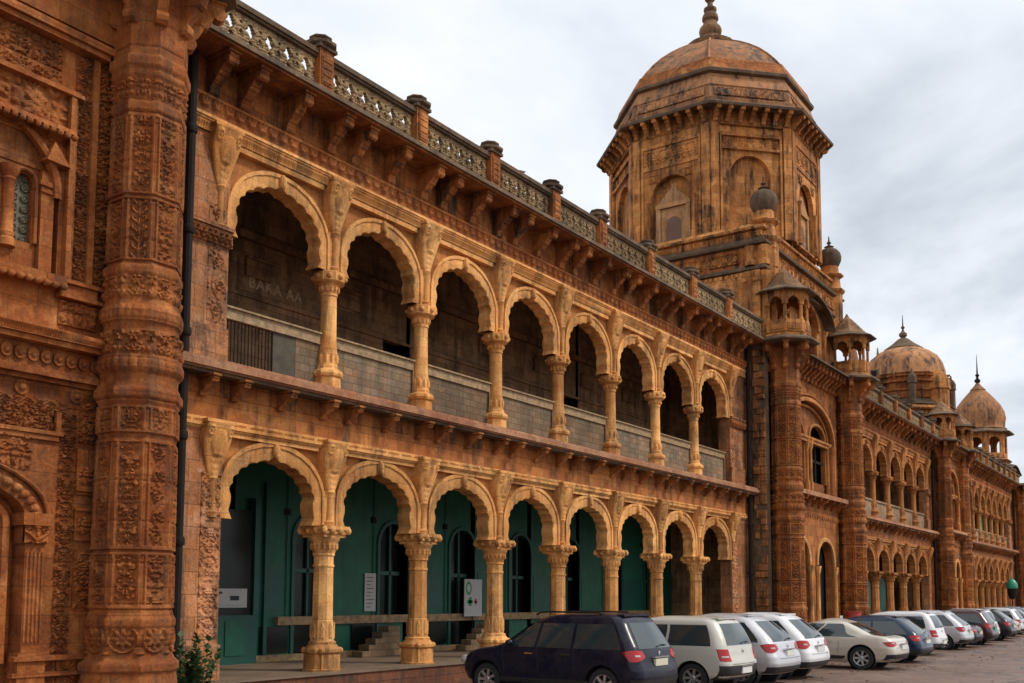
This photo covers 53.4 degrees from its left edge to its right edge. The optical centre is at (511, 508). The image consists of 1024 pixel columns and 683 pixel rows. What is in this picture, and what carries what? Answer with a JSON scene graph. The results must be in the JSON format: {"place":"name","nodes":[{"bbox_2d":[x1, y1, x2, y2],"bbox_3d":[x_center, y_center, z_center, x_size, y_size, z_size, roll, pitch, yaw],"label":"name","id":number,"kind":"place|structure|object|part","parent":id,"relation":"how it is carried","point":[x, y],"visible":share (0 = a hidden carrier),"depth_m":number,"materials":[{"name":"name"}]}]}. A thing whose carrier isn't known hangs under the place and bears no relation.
{"place":"outdoors","nodes":[
{"label":"outdoors","id":0,"kind":"place"},
{"bbox_2d":[0,0,236,682],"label":"entrance block","id":1,"kind":"structure","parent":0,"point":[93,102],"depth_m":15.37,"materials":[{"name":"red stone"}]},
{"bbox_2d":[13,174,19,238],"bbox_3d":[-7.341,-4.429,14.983,0.082,1.050,0.155,-3,-6,35],"label":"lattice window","id":2,"kind":"structure","parent":1,"relation":"in","point":[17,178],"depth_m":15.01,"materials":[{"name":"stone"}]},
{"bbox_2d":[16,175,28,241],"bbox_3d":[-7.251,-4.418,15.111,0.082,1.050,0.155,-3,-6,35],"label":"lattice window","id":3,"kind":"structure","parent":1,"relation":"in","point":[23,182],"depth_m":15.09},
{"bbox_2d":[172,0,763,682],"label":"arcade wing","id":4,"kind":"structure","parent":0,"point":[426,374],"depth_m":24.67,"materials":[{"name":"brown stone"}]},
{"bbox_2d":[218,588,246,607],"bbox_3d":[-6.276,1.967,22.383,0.020,0.420,1.150,-3,-6,35],"label":"electrical meter box","id":5,"kind":"object","parent":4,"relation":"attached to","point":[232,598],"visible":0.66,"depth_m":22.52,"materials":[{"name":"grey metal"}]},
{"bbox_2d":[218,615,256,664],"bbox_3d":[-6.524,2.869,22.140,0.190,1.080,2.350,-3,-6,35],"label":"door panel","id":6,"kind":"structure","parent":4,"relation":"in","point":[250,621],"depth_m":22.78,"materials":[{"name":"teal paint"}]},
{"bbox_2d":[364,573,375,610],"bbox_3d":[-3.679,2.169,26.423,0.020,0.980,0.420,-3,-6,35],"label":"notice paper","id":7,"kind":"object","parent":4,"relation":"attached to","point":[369,591],"visible":1,"depth_m":26.41,"materials":[{"name":"grey paper"}]},
{"bbox_2d":[352,626,399,657],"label":"stone steps","id":8,"kind":"structure","parent":4,"relation":"attached to","point":[384,641],"depth_m":25.84,"materials":[{"name":"beige stone"}]},
{"bbox_2d":[456,623,483,650],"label":"stone steps","id":9,"kind":"structure","parent":4,"relation":"on","point":[469,643],"depth_m":29.02,"materials":[{"name":"beige stone"}]},
{"bbox_2d":[464,579,481,627],"bbox_3d":[-1.135,3.067,29.579,0.100,2.020,0.900,-3,-6,35],"label":"sign","id":10,"kind":"object","parent":4,"relation":"on","point":[472,597],"visible":0.89,"depth_m":29.60,"materials":[{"name":"plastic"}]},
{"bbox_2d":[226,0,1023,482],"label":"sky","id":11,"kind":"structure","parent":0,"point":[920,103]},
{"bbox_2d":[596,0,878,622],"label":"tower block","id":12,"kind":"structure","parent":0,"point":[716,150],"depth_m":43.11,"materials":[{"name":"stone"}]},
{"bbox_2d":[810,428,820,484],"bbox_3d":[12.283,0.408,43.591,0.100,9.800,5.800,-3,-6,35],"label":"window pane","id":13,"kind":"structure","parent":12,"relation":"in","point":[814,433],"depth_m":45.76,"materials":[{"name":"black glass"}]},
{"bbox_2d":[801,433,831,448],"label":"window frame","id":14,"kind":"structure","parent":12,"relation":"in","point":[818,443],"depth_m":44.23,"materials":[{"name":"stone"}]},
{"bbox_2d":[870,369,877,375],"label":"flood light","id":15,"kind":"object","parent":12,"relation":"attached to","point":[873,372],"visible":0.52,"depth_m":48.12,"materials":[{"name":"metal"}]},
{"bbox_2d":[464,633,1023,682],"bbox_3d":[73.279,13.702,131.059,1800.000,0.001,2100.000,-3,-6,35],"label":"ground","id":16,"kind":"structure","parent":0,"point":[1006,665],"depth_m":28.60,"materials":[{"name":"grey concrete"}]},
{"bbox_2d":[175,630,222,682],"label":"weed plant","id":17,"kind":"object","parent":16,"relation":"on","point":[191,668],"visible":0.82,"depth_m":16.87,"materials":[{"name":"green plant"}]},
{"bbox_2d":[461,610,677,682],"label":"parked car","id":18,"kind":"object","parent":16,"relation":"on","point":[585,646],"visible":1,"depth_m":19.57,"materials":[{"name":"blue paint"}]},
{"bbox_3d":[0.270,2.505,20.246,0.734,0.470,0.217,-3,-6,35],"label":"side window","id":19,"kind":"part","parent":18,"relation":"part of","materials":[{"name":"black glass"}]},
{"bbox_3d":[0.848,2.468,19.797,0.826,0.470,0.138,-3,-6,35],"label":"side window","id":20,"kind":"part","parent":18,"relation":"part of","materials":[{"name":"black glass"}]},
{"bbox_3d":[1.621,2.424,19.260,1.055,0.470,0.138,-3,-6,35],"label":"side window","id":21,"kind":"part","parent":18,"relation":"part of","materials":[{"name":"black glass"}]},
{"bbox_3d":[2.613,2.426,19.527,0.362,0.480,1.295,-3,-6,35],"label":"rear window","id":22,"kind":"part","parent":18,"relation":"part of","materials":[{"name":"grey glass"}]},
{"bbox_2d":[651,616,756,682],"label":"parked car","id":23,"kind":"object","parent":16,"relation":"on","point":[712,649],"visible":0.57,"depth_m":21.34,"materials":[{"name":"silver metal"}]},
{"bbox_3d":[2.960,2.704,21.934,0.827,0.432,0.126,-3,-6,35],"label":"side window","id":24,"kind":"part","parent":23,"relation":"part of","materials":[{"name":"black glass"}]},
{"bbox_3d":[3.716,2.661,21.405,1.018,0.432,0.121,-3,-6,35],"label":"side window","id":25,"kind":"part","parent":23,"relation":"part of","materials":[{"name":"black glass"}]},
{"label":"rear window","id":26,"kind":"part","parent":23,"relation":"part of","materials":[{"name":"grey glass"}]},
{"bbox_2d":[697,613,800,682],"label":"parked car","id":27,"kind":"object","parent":16,"relation":"on","point":[776,649],"visible":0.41,"depth_m":23.11,"materials":[{"name":"silver metal"}]},
{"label":"side window","id":28,"kind":"part","parent":27,"relation":"part of","materials":[{"name":"black glass"}]},
{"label":"rear window","id":29,"kind":"part","parent":27,"relation":"part of","materials":[{"name":"grey glass"}]},
{"bbox_2d":[745,612,829,678],"bbox_3d":[5.849,3.521,26.489,4.457,1.656,2.124,-3,-6,35],"label":"parked car","id":30,"kind":"object","parent":16,"relation":"on","point":[813,650],"visible":0.33,"depth_m":25.13,"materials":[{"name":"white paint"}]},
{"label":"side window","id":31,"kind":"part","parent":30,"relation":"part of","materials":[{"name":"black glass"}]},
{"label":"rear window","id":32,"kind":"part","parent":30,"relation":"part of","materials":[{"name":"grey glass"}]},
{"bbox_2d":[808,618,908,669],"bbox_3d":[9.116,3.931,29.857,4.622,1.449,2.070,-3,-6,35],"label":"parked car","id":33,"kind":"object","parent":16,"relation":"on","point":[857,645],"visible":0.59,"depth_m":28.58,"materials":[{"name":"beige paint"}]},
{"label":"side window","id":34,"kind":"part","parent":33,"relation":"part of","materials":[{"name":"grey glass"}]},
{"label":"side window","id":35,"kind":"part","parent":33,"relation":"part of","materials":[{"name":"grey glass"}]},
{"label":"rear window","id":36,"kind":"part","parent":33,"relation":"part of","materials":[{"name":"brown glass"}]},
{"bbox_2d":[846,615,932,662],"bbox_3d":[11.200,4.200,33.087,4.457,1.484,2.124,-3,-6,35],"label":"parked car","id":37,"kind":"object","parent":16,"relation":"on","point":[917,637],"visible":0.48,"depth_m":31.77,"materials":[{"name":"blue paint"}]},
{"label":"side window","id":38,"kind":"part","parent":37,"relation":"part of","materials":[{"name":"grey glass"}]},
{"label":"side window","id":39,"kind":"part","parent":37,"relation":"part of","materials":[{"name":"grey glass"}]},
{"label":"rear window","id":40,"kind":"part","parent":37,"relation":"part of","materials":[{"name":"grey glass"}]},
{"bbox_2d":[871,611,947,653],"bbox_3d":[13.546,4.524,37.167,4.251,1.570,2.061,-3,-6,35],"label":"parked car","id":41,"kind":"object","parent":16,"relation":"on","point":[930,623],"visible":0.26,"depth_m":35.81,"materials":[{"name":"white paint"}]},
{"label":"side window","id":42,"kind":"part","parent":41,"relation":"part of","materials":[{"name":"black glass"}]},
{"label":"rear window","id":43,"kind":"part","parent":41,"relation":"part of","materials":[{"name":"grey glass"}]},
{"bbox_2d":[917,610,973,649],"bbox_3d":[16.150,4.880,41.126,4.457,1.570,2.124,-3,-6,35],"label":"parked car","id":44,"kind":"object","parent":16,"relation":"on","point":[959,631],"visible":0.33,"depth_m":39.58,"materials":[{"name":"silver metal"}]},
{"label":"side window","id":45,"kind":"part","parent":44,"relation":"part of","materials":[{"name":"black glass"}]},
{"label":"rear window","id":46,"kind":"part","parent":44,"relation":"part of","materials":[{"name":"grey glass"}]},
{"bbox_2d":[942,609,998,644],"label":"parked car","id":47,"kind":"object","parent":16,"relation":"on","point":[983,620],"visible":0.35,"depth_m":44.10,"materials":[{"name":"red paint"}]},
{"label":"side window","id":48,"kind":"part","parent":47,"relation":"part of","materials":[{"name":"black glass"}]},
{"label":"rear window","id":49,"kind":"part","parent":47,"relation":"part of","materials":[{"name":"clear glass"}]},
{"bbox_2d":[961,624,982,645],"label":"parked car","id":50,"kind":"object","parent":16,"relation":"on","point":[978,632],"visible":0.15,"depth_m":41.65,"materials":[{"name":"silver paint"}]},
{"bbox_2d":[976,609,999,633],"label":"parked car","id":51,"kind":"object","parent":16,"relation":"on","point":[989,613],"visible":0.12,"depth_m":46.76,"materials":[{"name":"white paint"}]},
{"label":"rear window","id":52,"kind":"part","parent":51,"relation":"part of","materials":[{"name":"grey glass"}]},
{"bbox_2d":[970,608,1016,640],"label":"parked car","id":53,"kind":"object","parent":16,"relation":"on","point":[1006,624],"visible":0.31,"depth_m":48.41,"materials":[{"name":"black paint"}]},
{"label":"rear window","id":54,"kind":"part","parent":53,"relation":"part of","materials":[{"name":"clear glass"}]},
{"bbox_2d":[987,607,1023,635],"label":"parked car","id":55,"kind":"object","parent":16,"relation":"on","point":[1014,614],"visible":0.2,"depth_m":54.27,"materials":[{"name":"silver metal"}]},
{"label":"side window","id":56,"kind":"part","parent":55,"relation":"part of","materials":[{"name":"black glass"}]},
{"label":"rear window","id":57,"kind":"part","parent":55,"relation":"part of","materials":[{"name":"grey glass"}]},
{"bbox_2d":[1006,576,1017,606],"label":"street lamp","id":58,"kind":"object","parent":16,"relation":"on","point":[1011,585],"visible":0.94,"depth_m":74.01,"materials":[{"name":"metal"}]},
{"bbox_2d":[1006,620,1020,636],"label":"parked car","id":59,"kind":"object","parent":16,"relation":"on","point":[1018,625],"visible":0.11,"depth_m":51.47,"materials":[{"name":"beige paint"}]},
{"bbox_2d":[1004,607,1023,633],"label":"parked car","id":60,"kind":"object","parent":16,"relation":"on","point":[1021,612],"visible":0.06,"depth_m":57.95,"materials":[{"name":"black paint"}]},
{"bbox_2d":[846,612,860,617],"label":"sign","id":61,"kind":"object","parent":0,"point":[851,614],"visible":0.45,"depth_m":40.40,"materials":[{"name":"red paint"}]},
{"bbox_2d":[862,384,941,614],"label":"arcade wing","id":62,"kind":"structure","parent":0,"point":[901,441],"depth_m":58.60,"materials":[{"name":"brown stone"}]},
{"bbox_2d":[851,315,978,609],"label":"domed block","id":63,"kind":"structure","parent":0,"point":[913,373],"depth_m":66.70,"materials":[{"name":"red stone"}]},
{"bbox_2d":[955,355,1023,606],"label":"onion dome block","id":64,"kind":"structure","parent":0,"point":[979,407],"depth_m":91.98,"materials":[{"name":"red stone"}]},
{"bbox_2d":[969,447,1020,607],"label":"arcade wing","id":65,"kind":"structure","parent":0,"point":[994,483],"depth_m":81.30,"materials":[{"name":"brown stone"}]}
]}

